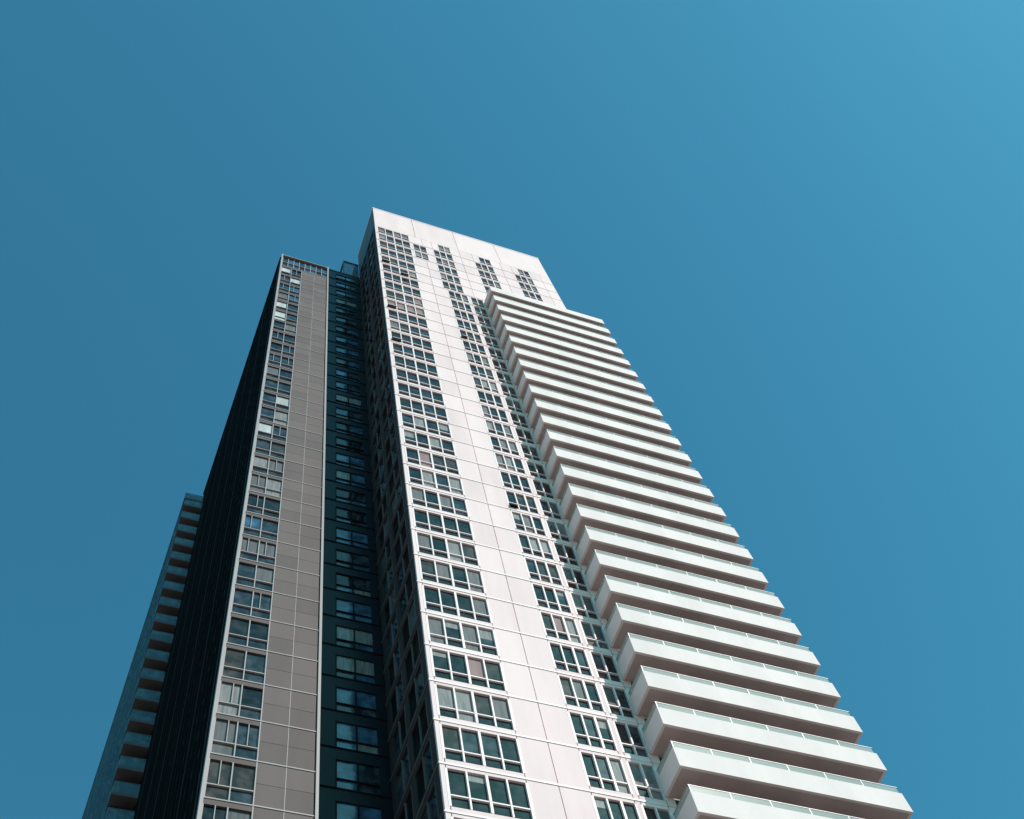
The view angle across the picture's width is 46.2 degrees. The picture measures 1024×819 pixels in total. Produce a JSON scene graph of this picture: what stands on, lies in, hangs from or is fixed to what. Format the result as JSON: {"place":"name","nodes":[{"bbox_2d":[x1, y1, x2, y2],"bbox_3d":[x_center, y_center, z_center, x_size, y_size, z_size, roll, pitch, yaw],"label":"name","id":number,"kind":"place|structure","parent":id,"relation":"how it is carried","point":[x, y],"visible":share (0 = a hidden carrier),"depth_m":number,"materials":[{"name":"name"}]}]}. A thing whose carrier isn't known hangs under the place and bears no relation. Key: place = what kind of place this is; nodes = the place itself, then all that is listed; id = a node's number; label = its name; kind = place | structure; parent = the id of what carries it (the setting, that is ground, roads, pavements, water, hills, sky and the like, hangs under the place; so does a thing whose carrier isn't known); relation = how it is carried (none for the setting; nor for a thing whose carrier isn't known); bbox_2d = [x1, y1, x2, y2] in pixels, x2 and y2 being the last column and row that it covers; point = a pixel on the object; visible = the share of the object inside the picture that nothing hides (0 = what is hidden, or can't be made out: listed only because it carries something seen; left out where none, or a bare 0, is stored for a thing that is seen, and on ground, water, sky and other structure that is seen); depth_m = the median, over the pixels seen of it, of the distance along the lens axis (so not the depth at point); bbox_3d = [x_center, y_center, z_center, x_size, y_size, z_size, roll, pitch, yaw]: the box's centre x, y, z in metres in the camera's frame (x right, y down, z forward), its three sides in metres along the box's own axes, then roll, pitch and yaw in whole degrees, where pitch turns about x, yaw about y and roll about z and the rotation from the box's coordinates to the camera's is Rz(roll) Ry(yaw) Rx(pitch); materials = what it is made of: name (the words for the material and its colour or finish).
{"place":"outdoors","nodes":[
{"label":"outdoors","id":0,"kind":"place"},
{"bbox_2d":[0,0,1023,818],"label":"sky","id":1,"kind":"structure","parent":0,"point":[798,225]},
{"bbox_3d":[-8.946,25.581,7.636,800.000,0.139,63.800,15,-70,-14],"label":"pavement","id":2,"kind":"structure","parent":0,"visible":0},
{"bbox_2d":[133,254,392,818],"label":"grey glass apartment tower","id":3,"kind":"structure","parent":2,"relation":"on","point":[272,703],"depth_m":74.30,"materials":[{"name":"metal"}]},
{"bbox_2d":[358,207,912,818],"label":"white apartment tower","id":4,"kind":"structure","parent":2,"relation":"on","point":[580,609],"depth_m":69.45,"materials":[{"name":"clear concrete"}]},
{"bbox_2d":[375,226,673,818],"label":"front window frames","id":5,"kind":"structure","parent":4,"relation":"in","point":[530,809],"depth_m":69.83,"materials":[{"name":"white paint"}]},
{"bbox_2d":[378,228,679,818],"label":"front window panes","id":6,"kind":"structure","parent":4,"relation":"in","point":[457,783],"depth_m":66.19,"materials":[{"name":"black glass"}]},
{"label":"ground","id":7,"kind":"structure","parent":0,"visible":0},
{"bbox_2d":[82,492,203,818],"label":"balcony apartment block","id":8,"kind":"structure","parent":7,"relation":"on","point":[114,791],"depth_m":111.67,"materials":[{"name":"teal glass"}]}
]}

